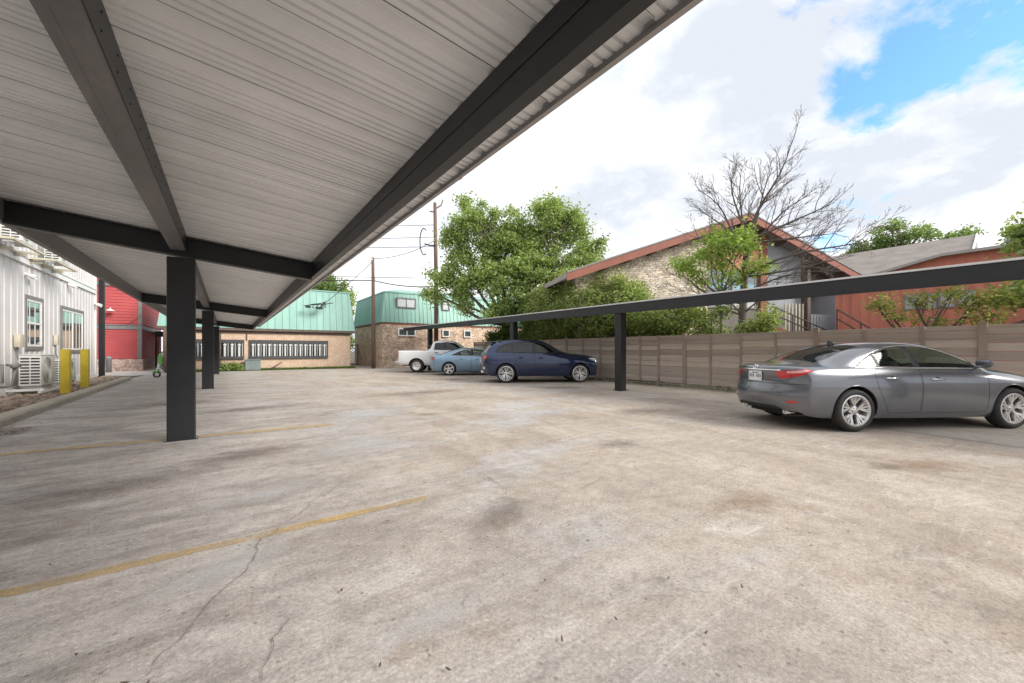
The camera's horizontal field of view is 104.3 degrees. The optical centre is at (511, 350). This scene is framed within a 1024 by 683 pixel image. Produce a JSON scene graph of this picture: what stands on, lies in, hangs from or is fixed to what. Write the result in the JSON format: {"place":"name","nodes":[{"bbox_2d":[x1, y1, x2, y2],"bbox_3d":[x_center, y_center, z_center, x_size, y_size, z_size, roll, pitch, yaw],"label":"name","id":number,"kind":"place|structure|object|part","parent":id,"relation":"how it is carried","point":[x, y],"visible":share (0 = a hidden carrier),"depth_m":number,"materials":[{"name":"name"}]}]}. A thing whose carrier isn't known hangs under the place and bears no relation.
{"place":"outdoors","nodes":[
{"label":"outdoors","id":0,"kind":"place"},
{"bbox_2d":[0,386,78,412],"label":"dirt strip","id":1,"kind":"object","parent":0,"point":[23,401],"visible":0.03,"depth_m":9.70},
{"bbox_2d":[0,375,122,412],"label":"gravel","id":2,"kind":"structure","parent":1,"relation":"on","point":[7,402],"depth_m":10.47,"materials":[{"name":"gravel"}]},
{"bbox_2d":[6,385,59,393],"bbox_3d":[-13.492,1.100,11.253,0.670,0.120,1.800,0,0,-36],"label":"unit rack","id":3,"kind":"object","parent":2,"relation":"on","point":[40,390],"visible":0.71,"depth_m":10.82,"materials":[{"name":"metal"}]},
{"bbox_2d":[18,354,54,387],"bbox_3d":[-13.409,0.573,11.251,0.451,0.915,1.061,0,0,-36],"label":"condenser unit","id":4,"kind":"object","parent":3,"relation":"on","point":[36,370],"visible":0.99,"depth_m":10.89,"materials":[{"name":"metal"}]},
{"bbox_2d":[52,358,75,384],"bbox_3d":[-14.808,0.678,13.139,0.406,0.823,0.955,0,0,-36],"label":"condenser unit","id":5,"kind":"object","parent":1,"relation":"on","point":[57,370],"visible":0.53,"depth_m":12.79,"materials":[{"name":"metal"}]},
{"bbox_2d":[60,349,71,393],"bbox_3d":[-12.722,0.627,11.336,0.192,1.325,0.192,0,0,-36],"label":"bollard","id":6,"kind":"object","parent":1,"relation":"on","point":[65,370],"visible":0.79,"depth_m":11.27,"materials":[{"name":"metal"}]},
{"bbox_2d":[80,349,89,387],"bbox_3d":[-13.815,0.627,12.866,0.192,1.325,0.192,0,0,-36],"label":"bollard","id":7,"kind":"object","parent":1,"relation":"on","point":[84,368],"visible":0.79,"depth_m":12.81,"materials":[{"name":"metal"}]},
{"bbox_2d":[97,366,162,375],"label":"sidewalk","id":8,"kind":"structure","parent":0,"point":[132,373],"depth_m":22.20,"materials":[{"name":"concrete"}]},
{"bbox_2d":[97,279,104,376],"bbox_3d":[-19.998,-1.085,19.386,0.340,4.750,0.340,0,0,-36],"label":"black post","id":9,"kind":"object","parent":8,"relation":"on","point":[101,330],"visible":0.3,"depth_m":19.31,"materials":[{"name":"metal"}]},
{"bbox_2d":[105,356,111,371],"bbox_3d":[-23.707,0.810,23.373,0.300,0.960,0.300,0,0,-36],"label":"utility box","id":10,"kind":"object","parent":8,"relation":"on","point":[108,363],"visible":0.96,"depth_m":23.30,"materials":[{"name":"metal"}]},
{"bbox_2d":[97,278,162,371],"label":"red house","id":11,"kind":"structure","parent":8,"relation":"on","point":[134,345],"depth_m":25.10,"materials":[{"name":"wood"}]},
{"bbox_2d":[123,352,354,378],"bbox_3d":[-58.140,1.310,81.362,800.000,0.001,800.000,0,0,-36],"label":"ground","id":12,"kind":"structure","parent":0,"point":[353,357],"depth_m":47.19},
{"bbox_2d":[0,238,96,396],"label":"grey building","id":13,"kind":"structure","parent":12,"relation":"on","point":[44,308],"depth_m":12.59,"materials":[{"name":"metal"}]},
{"bbox_2d":[0,363,21,388],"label":"water pipes","id":14,"kind":"object","parent":13,"relation":"attached to","point":[14,367],"visible":1,"depth_m":10.10,"materials":[{"name":"metal"}]},
{"bbox_2d":[14,334,23,360],"bbox_3d":[-13.743,0.108,11.114,0.120,1.116,0.465,0,0,-36],"label":"utility box","id":15,"kind":"object","parent":13,"relation":"attached to","point":[18,340],"visible":0.81,"depth_m":10.96,"materials":[{"name":"metal"}]},
{"bbox_2d":[0,235,46,256],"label":"wall bracket","id":16,"kind":"object","parent":13,"relation":"attached to","point":[16,252],"depth_m":10.41,"materials":[{"name":"metal"}]},
{"bbox_2d":[0,224,33,247],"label":"condenser unit","id":17,"kind":"object","parent":16,"relation":"on","point":[5,231],"visible":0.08,"depth_m":9.98,"materials":[{"name":"metal"}]},
{"bbox_2d":[25,272,38,279],"bbox_3d":[-14.031,-2.173,11.606,0.224,0.203,0.362,0,0,-36],"label":"floodlight","id":18,"kind":"object","parent":13,"relation":"attached to","point":[33,276],"visible":1,"depth_m":11.52,"materials":[{"name":"metal"}]},
{"bbox_2d":[25,294,43,349],"bbox_3d":[-14.499,-0.820,12.070,0.039,1.620,1.400,0,0,-36],"label":"window","id":19,"kind":"structure","parent":13,"relation":"in","point":[32,299],"depth_m":12.04,"materials":[{"name":"clear glass"}]},
{"bbox_2d":[28,257,77,273],"bbox_3d":[-14.517,-2.658,12.610,0.600,0.156,2.100,0,0,-36],"label":"wall bracket","id":20,"kind":"object","parent":13,"relation":"attached to","point":[45,266],"depth_m":12.47,"materials":[{"name":"metal"}]},
{"bbox_2d":[44,248,68,265],"bbox_3d":[-14.460,-3.115,12.651,0.370,0.750,0.870,0,0,-36],"label":"condenser unit","id":21,"kind":"object","parent":20,"relation":"on","point":[50,255],"visible":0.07,"depth_m":12.34,"materials":[{"name":"metal"}]},
{"bbox_2d":[53,335,58,357],"bbox_3d":[-15.513,0.018,13.573,0.100,1.096,0.405,0,0,-36],"label":"utility box","id":22,"kind":"object","parent":13,"relation":"attached to","point":[55,340],"visible":0.87,"depth_m":13.42,"materials":[{"name":"metal"}]},
{"bbox_2d":[60,305,83,352],"bbox_3d":[-16.650,-0.750,15.080,0.039,1.680,2.700,0,0,-36],"label":"window","id":23,"kind":"structure","parent":13,"relation":"in","point":[64,311],"depth_m":14.97,"materials":[{"name":"clear glass"}]},
{"bbox_2d":[68,283,77,288],"bbox_3d":[-16.240,-2.393,14.697,0.224,0.203,0.362,0,0,-36],"label":"floodlight","id":24,"kind":"object","parent":13,"relation":"attached to","point":[73,286],"visible":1,"depth_m":14.61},
{"bbox_2d":[157,289,354,372],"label":"brick house","id":25,"kind":"structure","parent":12,"relation":"on","point":[296,333],"depth_m":27.42,"materials":[{"name":"brick"}]},
{"bbox_2d":[196,339,243,358],"bbox_3d":[-18.411,-0.070,24.870,2.760,1.240,0.118,0,0,-36],"label":"window","id":26,"kind":"structure","parent":25,"relation":"in","point":[230,349],"depth_m":25.20,"materials":[{"name":"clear glass"}]},
{"bbox_2d":[249,340,327,358],"bbox_3d":[-15.148,-0.070,27.202,4.740,1.240,0.118,0,0,-36],"label":"window","id":27,"kind":"structure","parent":25,"relation":"in","point":[258,349],"depth_m":27.08,"materials":[{"name":"white glass"}]},
{"bbox_2d":[312,274,352,291],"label":"tree","id":28,"kind":"object","parent":12,"relation":"on","point":[328,285],"visible":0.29,"depth_m":47.12,"materials":[{"name":"green plant"}]},
{"bbox_2d":[342,286,358,350],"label":"tree","id":29,"kind":"object","parent":12,"relation":"on","point":[352,300],"visible":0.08,"depth_m":41.34,"materials":[{"name":"green plant"}]},
{"bbox_2d":[161,366,734,389],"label":"grass","id":30,"kind":"structure","parent":12,"relation":"on","point":[299,368],"depth_m":26.12,"materials":[{"name":"plant"}]},
{"bbox_2d":[244,359,261,369],"bbox_3d":[-16.646,0.910,25.530,0.920,0.700,0.680,0,0,-36],"label":"utility cabinet","id":31,"kind":"object","parent":30,"relation":"on","point":[252,364],"visible":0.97,"depth_m":25.27,"materials":[{"name":"metal"}]},
{"bbox_3d":[-16.470,0.940,25.284,0.780,0.540,0.008,0,0,-36],"label":"door","id":32,"kind":"part","parent":31,"relation":"part of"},
{"label":"grass verge","id":33,"kind":"structure","parent":12,"relation":"on","visible":0},
{"bbox_2d":[219,361,245,371],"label":"bush","id":34,"kind":"object","parent":33,"relation":"on","point":[232,366],"visible":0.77,"depth_m":24.64,"materials":[{"name":"green plant"}]},
{"bbox_2d":[350,365,379,367],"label":"alley pavement","id":35,"kind":"structure","parent":0,"point":[359,366],"depth_m":32.18,"materials":[{"name":"concrete"}]},
{"bbox_2d":[350,344,357,364],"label":"lattice gate","id":36,"kind":"structure","parent":35,"relation":"on","point":[352,356],"depth_m":35.02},
{"bbox_2d":[0,367,1023,682],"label":"parking lot","id":37,"kind":"structure","parent":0,"point":[920,579],"depth_m":2.70,"materials":[{"name":"concrete"}]},
{"bbox_2d":[0,377,130,427],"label":"kerb","id":38,"kind":"structure","parent":37,"relation":"on","point":[14,415],"depth_m":8.92,"materials":[{"name":"concrete"}]},
{"bbox_2d":[152,351,165,377],"bbox_3d":[-16.494,0.669,19.141,1.278,1.242,0.606,0,0,-28],"label":"kick scooter","id":39,"kind":"object","parent":37,"relation":"on","point":[158,369],"visible":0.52,"depth_m":18.93,"materials":[{"name":"metal"}]},
{"bbox_2d":[0,423,333,455],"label":"parking line","id":40,"kind":"object","parent":37,"relation":"on","point":[65,448],"visible":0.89,"depth_m":5.62,"materials":[{"name":"yellow paint"}]},
{"bbox_2d":[113,386,259,392],"bbox_3d":[-10.421,1.286,13.294,4.502,0.001,0.111,0,0,-34],"label":"parking line","id":41,"kind":"object","parent":37,"relation":"on","point":[165,390],"visible":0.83,"depth_m":12.77,"materials":[{"name":"yellow paint"}]},
{"bbox_2d":[0,496,426,595],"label":"parking line","id":42,"kind":"object","parent":37,"relation":"on","point":[290,528],"visible":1,"depth_m":2.51,"materials":[{"name":"yellow paint"}]},
{"bbox_2d":[189,561,249,585],"bbox_3d":[-1.686,1.283,2.360,0.500,0.001,1.200,0,0,24],"label":"floor stain","id":43,"kind":"object","parent":37,"relation":"on","point":[229,568],"visible":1,"depth_m":2.31,"materials":[{"name":"concrete"}]},
{"bbox_2d":[242,482,304,500],"bbox_3d":[-2.198,1.284,3.592,0.600,0.001,1.400,0,0,29],"label":"floor stain","id":44,"kind":"object","parent":37,"relation":"on","point":[267,493],"visible":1,"depth_m":3.54,"materials":[{"name":"concrete"}]},
{"bbox_2d":[0,0,702,441],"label":"carport","id":45,"kind":"object","parent":37,"relation":"on","point":[186,166],"visible":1,"depth_m":2.72,"materials":[{"name":"paint"}]},
{"bbox_2d":[335,439,372,450],"bbox_3d":[-2.117,1.284,5.370,1.400,0.001,2.400,0,0,14],"label":"floor stain","id":46,"kind":"object","parent":37,"relation":"on","point":[354,445],"visible":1,"depth_m":5.37,"materials":[{"name":"concrete"}]},
{"bbox_2d":[352,411,392,416],"bbox_3d":[-2.896,1.284,8.009,1.600,0.001,2.800,0,0,34],"label":"floor stain","id":47,"kind":"object","parent":37,"relation":"on","point":[368,414],"visible":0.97,"depth_m":7.97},
{"bbox_2d":[371,257,375,368],"bbox_3d":[-9.945,-2.685,28.537,0.320,7.951,0.296,0,0,-36],"label":"utility pole","id":48,"kind":"object","parent":37,"relation":"on","point":[373,356],"visible":1,"depth_m":28.44,"materials":[{"name":"brown wood"}]},
{"bbox_2d":[323,280,371,280],"bbox_3d":[-21.058,-5.142,26.456,22.665,0.600,0.065,0,0,-10],"label":"overhead cable","id":49,"kind":"object","parent":48,"relation":"attached to","point":[347,280],"visible":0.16,"depth_m":28.14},
{"bbox_2d":[326,262,371,301],"bbox_3d":[-11.696,-4.710,28.116,3.594,3.427,0.038,0,0,-12],"label":"overhead cable","id":50,"kind":"object","parent":48,"relation":"attached to","point":[349,282],"visible":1,"depth_m":28.13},
{"bbox_2d":[304,301,331,308],"bbox_3d":[-13.377,-3.150,27.537,1.862,0.601,0.208,0,0,-36],"label":"cable coil","id":51,"kind":"object","parent":50,"relation":"hanging from","point":[317,304],"visible":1,"depth_m":27.48,"materials":[{"name":"black plastic"}]},
{"bbox_2d":[394,340,482,372],"bbox_3d":[-4.007,0.333,24.119,5.748,1.903,2.223,0,0,-5],"label":"pickup truck","id":52,"kind":"object","parent":37,"relation":"on","point":[417,361],"visible":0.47,"depth_m":23.09,"materials":[{"name":"white paint"}]},
{"bbox_3d":[-4.241,0.354,23.152,0.655,0.767,0.125,0,0,-5],"label":"door","id":53,"kind":"part","parent":52,"relation":"part of","materials":[{"name":"white paint"}]},
{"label":"side window","id":54,"kind":"part","parent":52,"relation":"part of","materials":[{"name":"black glass"}]},
{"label":"side window","id":55,"kind":"part","parent":52,"relation":"part of","materials":[{"name":"black glass"}]},
{"bbox_2d":[430,347,484,374],"bbox_3d":[-1.942,0.555,21.420,4.865,1.458,2.044,0,0,-5],"label":"parked car","id":56,"kind":"object","parent":37,"relation":"on","point":[451,362],"visible":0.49,"depth_m":20.50,"materials":[{"name":"blue paint"}]},
{"bbox_3d":[-2.492,0.647,20.500,0.815,0.712,0.127,0,0,-5],"label":"door","id":57,"kind":"part","parent":56,"relation":"part of","materials":[{"name":"blue paint"}]},
{"bbox_3d":[-1.497,0.649,20.594,1.222,0.717,0.154,0,0,-5],"label":"door","id":58,"kind":"part","parent":56,"relation":"part of","materials":[{"name":"blue paint"}]},
{"bbox_2d":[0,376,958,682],"bbox_3d":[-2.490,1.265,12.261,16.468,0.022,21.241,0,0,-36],"label":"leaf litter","id":59,"kind":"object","parent":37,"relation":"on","point":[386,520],"visible":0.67,"depth_m":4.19,"materials":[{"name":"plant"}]},
{"bbox_2d":[0,371,1021,496],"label":"pavement joint","id":60,"kind":"object","parent":37,"relation":"on","point":[512,426],"visible":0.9,"depth_m":4.81,"materials":[{"name":"concrete"}]},
{"bbox_2d":[54,377,1011,680],"bbox_3d":[-5.263,1.282,13.385,13.000,0.001,28.100,0,0,-36],"label":"pavement crack","id":61,"kind":"object","parent":37,"relation":"on","point":[290,615],"visible":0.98,"depth_m":2.22,"materials":[{"name":"concrete"}]},
{"bbox_2d":[518,410,548,412],"bbox_3d":[0.452,1.283,8.312,3.200,0.001,1.600,0,0,-21],"label":"floor stain","id":62,"kind":"object","parent":37,"relation":"on","point":[534,411],"visible":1,"depth_m":8.36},
{"bbox_2d":[480,339,596,382],"bbox_3d":[1.103,0.401,16.777,4.887,1.767,2.219,0,0,-5],"label":"parked car","id":63,"kind":"object","parent":37,"relation":"on","point":[505,361],"visible":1,"depth_m":15.85,"materials":[{"name":"blue paint"}]},
{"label":"quarter window","id":64,"kind":"part","parent":63,"relation":"part of","materials":[{"name":"black glass"}]},
{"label":"side window","id":65,"kind":"part","parent":63,"relation":"part of","materials":[{"name":"black glass"}]},
{"bbox_3d":[0.487,0.490,15.772,0.804,0.797,0.134,0,0,-5],"label":"door","id":66,"kind":"part","parent":63,"relation":"part of","materials":[{"name":"blue paint"}]},
{"bbox_3d":[1.413,0.500,15.848,1.091,0.776,0.134,0,0,-5],"label":"door","id":67,"kind":"part","parent":63,"relation":"part of","materials":[{"name":"blue paint"}]},
{"bbox_2d":[554,376,735,390],"bbox_3d":[5.341,1.278,15.351,0.378,0.124,30.770,0,0,-36],"label":"kerb strip","id":68,"kind":"object","parent":37,"relation":"on","point":[683,385],"visible":0.12,"depth_m":14.30,"materials":[{"name":"concrete"}]},
{"bbox_2d":[403,257,1023,390],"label":"carport","id":69,"kind":"object","parent":37,"relation":"on","point":[1008,269],"visible":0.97,"depth_m":8.85,"materials":[{"name":"grey metal"}]},
{"bbox_2d":[353,359,736,387],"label":"dirt yard","id":70,"kind":"structure","parent":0,"point":[679,383],"depth_m":16.68,"materials":[{"name":"soil"}]},
{"bbox_2d":[419,198,443,341],"bbox_3d":[-5.885,-4.985,28.960,1.881,12.550,0.368,0,0,-36],"label":"utility pole","id":71,"kind":"object","parent":70,"relation":"on","point":[435,207],"visible":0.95,"depth_m":29.06,"materials":[{"name":"brown wood"}]},
{"bbox_2d":[337,276,400,277],"bbox_3d":[-19.721,-5.748,26.220,28.839,1.161,0.037,0,0,-12],"label":"overhead cable","id":72,"kind":"object","parent":71,"relation":"attached to","point":[372,277],"visible":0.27,"depth_m":28.34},
{"bbox_2d":[368,246,433,247],"bbox_3d":[-20.376,-7.385,27.104,29.756,0.488,0.037,0,0,-8],"label":"overhead cable","id":73,"kind":"object","parent":71,"relation":"attached to","point":[391,247],"visible":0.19,"depth_m":28.69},
{"bbox_2d":[374,280,431,286],"bbox_3d":[-7.712,-4.820,28.803,4.457,0.443,0.064,0,0,-8],"label":"overhead cable","id":74,"kind":"object","parent":71,"relation":"attached to","point":[401,285],"visible":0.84,"depth_m":28.73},
{"bbox_2d":[373,241,432,258],"bbox_3d":[-7.747,-7.338,28.770,4.462,1.575,0.037,0,0,-8],"label":"overhead cable","id":75,"kind":"object","parent":71,"relation":"attached to","point":[402,254],"visible":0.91,"depth_m":28.72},
{"bbox_2d":[354,289,520,367],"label":"brick house","id":76,"kind":"structure","parent":70,"relation":"on","point":[397,311],"depth_m":31.60,"materials":[{"name":"brick"}]},
{"bbox_2d":[396,297,415,308],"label":"window","id":77,"kind":"structure","parent":76,"relation":"in","point":[400,302],"depth_m":30.83,"materials":[{"name":"glass"}]},
{"bbox_2d":[398,328,415,335],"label":"window","id":78,"kind":"structure","parent":76,"relation":"in","point":[400,330],"depth_m":30.78,"materials":[{"name":"clear glass"}]},
{"bbox_2d":[441,301,449,310],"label":"window","id":79,"kind":"structure","parent":76,"relation":"in","point":[444,307],"depth_m":32.81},
{"bbox_2d":[442,330,449,336],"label":"window","id":80,"kind":"structure","parent":76,"relation":"in","point":[445,333],"depth_m":32.75,"materials":[{"name":"clear glass"}]},
{"bbox_2d":[464,330,470,337],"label":"window","id":81,"kind":"structure","parent":76,"relation":"in","point":[467,333],"depth_m":33.95,"materials":[{"name":"clear glass"}]},
{"bbox_2d":[475,322,519,348],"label":"bush","id":82,"kind":"object","parent":70,"relation":"on","point":[503,333],"visible":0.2,"depth_m":25.66,"materials":[{"name":"green plant"}]},
{"bbox_2d":[408,186,612,328],"bbox_3d":[-0.130,-4.566,25.959,13.061,11.868,5.551,0,0,4],"label":"tree","id":83,"kind":"object","parent":70,"relation":"on","point":[519,271],"visible":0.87,"depth_m":25.27,"materials":[{"name":"green plant"}]},
{"bbox_2d":[509,300,537,339],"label":"bush","id":84,"kind":"object","parent":70,"relation":"on","point":[524,326],"visible":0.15,"depth_m":24.27,"materials":[{"name":"green plant"}]},
{"bbox_2d":[521,277,559,349],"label":"bush","id":85,"kind":"object","parent":70,"relation":"on","point":[541,293],"visible":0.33,"depth_m":22.62,"materials":[{"name":"green plant"}]},
{"bbox_2d":[529,262,582,349],"bbox_3d":[2.868,-1.758,22.103,3.177,6.228,4.332,0,0,-36],"label":"bush","id":86,"kind":"object","parent":70,"relation":"on","point":[559,297],"visible":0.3,"depth_m":21.67,"materials":[{"name":"green plant"}]},
{"bbox_2d":[552,271,612,349],"bbox_3d":[3.838,-1.528,20.831,3.298,5.765,4.453,0,0,-36],"label":"bush","id":87,"kind":"object","parent":70,"relation":"on","point":[569,326],"visible":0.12,"depth_m":20.49,"materials":[{"name":"green plant"}]},
{"bbox_2d":[563,265,636,368],"bbox_3d":[4.365,-1.451,20.064,3.436,5.606,4.142,0,0,-36],"label":"bush","id":88,"kind":"object","parent":70,"relation":"on","point":[591,331],"visible":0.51,"depth_m":19.33,"materials":[{"name":"green plant"}]},
{"bbox_2d":[585,272,656,350],"bbox_3d":[5.215,-1.202,19.269,2.999,5.125,4.010,0,0,-36],"label":"bush","id":89,"kind":"object","parent":70,"relation":"on","point":[634,284],"visible":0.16,"depth_m":18.70,"materials":[{"name":"green plant"}]},
{"bbox_2d":[603,285,667,375],"bbox_3d":[5.681,-0.851,17.821,3.204,4.513,3.631,0,0,-8],"label":"bush","id":90,"kind":"object","parent":70,"relation":"on","point":[634,328],"visible":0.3,"depth_m":17.03,"materials":[{"name":"green plant"}]},
{"bbox_2d":[637,295,714,376],"bbox_3d":[6.779,-0.494,16.933,3.049,4.031,3.716,0,0,1],"label":"bush","id":91,"kind":"object","parent":70,"relation":"on","point":[667,318],"visible":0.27,"depth_m":16.36,"materials":[{"name":"green plant"}]},
{"bbox_2d":[540,212,862,374],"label":"stone house","id":92,"kind":"structure","parent":70,"relation":"on","point":[645,264],"depth_m":21.51,"materials":[{"name":"beige"}]},
{"bbox_2d":[708,269,729,307],"bbox_3d":[11.332,-3.360,21.772,1.400,2.100,0.048,0,0,-13],"label":"window","id":93,"kind":"structure","parent":92,"relation":"in","point":[712,287],"depth_m":21.72,"materials":[{"name":"grey glass"}]},
{"bbox_2d":[731,271,755,308],"bbox_3d":[12.895,-3.360,22.121,1.600,2.100,0.048,0,0,-13],"label":"window","id":94,"kind":"structure","parent":92,"relation":"in","point":[751,281],"depth_m":22.19,"materials":[{"name":"clear glass"}]},
{"bbox_2d":[665,304,740,367],"bbox_3d":[7.319,-0.349,15.592,1.866,3.404,2.884,0,0,-36],"label":"shrub","id":95,"kind":"object","parent":70,"relation":"on","point":[699,324],"visible":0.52,"depth_m":15.42,"materials":[{"name":"green plant"}]},
{"bbox_2d":[665,216,780,333],"bbox_3d":[7.837,-1.847,15.081,2.276,6.387,4.151,0,0,-36],"label":"tree","id":96,"kind":"object","parent":70,"relation":"on","point":[714,241],"visible":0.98,"depth_m":14.75,"materials":[{"name":"green plant"}]},
{"bbox_2d":[474,322,1023,386],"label":"wooden fence","id":97,"kind":"object","parent":70,"relation":"on","point":[723,352],"visible":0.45,"depth_m":12.71,"materials":[{"name":"brown wood"}]},
{"bbox_2d":[727,302,793,362],"bbox_3d":[8.589,-0.232,13.891,2.059,3.178,2.304,0,0,26],"label":"shrub","id":98,"kind":"object","parent":70,"relation":"on","point":[757,325],"visible":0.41,"depth_m":13.72,"materials":[{"name":"green plant"}]},
{"bbox_2d":[652,105,917,362],"bbox_3d":[8.817,-3.221,14.094,2.622,9.143,8.092,0,0,-36],"label":"bare tree","id":99,"kind":"object","parent":70,"relation":"on","point":[742,313],"visible":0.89,"depth_m":13.85,"materials":[{"name":"grey plant"}]},
{"bbox_2d":[801,233,977,330],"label":"shingle house","id":100,"kind":"structure","parent":70,"relation":"on","point":[865,263],"depth_m":22.96,"materials":[{"name":"grey paint"}]},
{"bbox_2d":[836,217,988,255],"bbox_3d":[32.916,-4.986,33.478,5.051,12.736,9.200,0,0,-36],"label":"tree","id":101,"kind":"object","parent":70,"relation":"on","point":[924,232],"visible":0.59,"depth_m":32.84,"materials":[{"name":"green plant"}]},
{"bbox_2d":[835,244,1023,370],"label":"red building","id":102,"kind":"structure","parent":70,"relation":"on","point":[850,313],"depth_m":15.04,"materials":[{"name":"wood"}]},
{"bbox_2d":[903,294,918,310],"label":"window","id":103,"kind":"structure","parent":102,"relation":"in","point":[905,306],"depth_m":15.42,"materials":[{"name":"grey glass"}]},
{"bbox_2d":[920,292,936,309],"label":"window","id":104,"kind":"structure","parent":102,"relation":"in","point":[935,303],"depth_m":14.91,"materials":[{"name":"grey glass"}]},
{"bbox_2d":[938,291,955,308],"bbox_3d":[15.966,-1.860,14.592,0.048,0.600,0.440,0,0,-36],"label":"window","id":105,"kind":"structure","parent":102,"relation":"in","point":[942,298],"depth_m":14.64,"materials":[{"name":"grey glass"}]},
{"bbox_2d":[957,289,974,306],"bbox_3d":[16.239,-1.860,14.210,0.048,0.600,0.440,0,0,-36],"label":"window","id":106,"kind":"structure","parent":102,"relation":"in","point":[973,289],"depth_m":14.22,"materials":[{"name":"grey glass"}]},
{"bbox_2d":[861,281,1023,339],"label":"tree","id":107,"kind":"object","parent":70,"relation":"on","point":[983,299],"visible":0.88,"depth_m":10.96,"materials":[{"name":"green plant"}]},
{"bbox_2d":[983,201,1023,317],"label":"tree","id":108,"kind":"object","parent":70,"relation":"on","point":[1016,236],"visible":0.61,"depth_m":10.80,"materials":[{"name":"green plant"}]},
{"bbox_2d":[161,0,1023,351],"label":"sky","id":109,"kind":"structure","parent":0,"point":[918,105],"materials":[{"name":"white"}]},
{"bbox_2d":[479,372,1023,447],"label":"parking pad","id":110,"kind":"object","parent":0,"point":[980,429],"visible":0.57,"depth_m":7.10,"materials":[{"name":"concrete"}]},
{"bbox_2d":[736,341,1023,430],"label":"parked car","id":111,"kind":"object","parent":110,"relation":"on","point":[853,386],"visible":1,"depth_m":6.43,"materials":[{"name":"grey paint"}]},
{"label":"rear window","id":112,"kind":"part","parent":111,"relation":"part of","materials":[{"name":"black glass"}]},
{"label":"quarter window","id":113,"kind":"part","parent":111,"relation":"part of","materials":[{"name":"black glass"}]},
{"bbox_3d":[6.171,0.647,6.354,0.815,0.712,0.127,0,0,-5],"label":"door","id":114,"kind":"part","parent":111,"relation":"part of","materials":[{"name":"grey paint"}]},
{"bbox_3d":[7.166,0.649,6.455,1.222,0.717,0.154,0,0,-5],"label":"door","id":115,"kind":"part","parent":111,"relation":"part of","materials":[{"name":"grey paint"}]}
]}

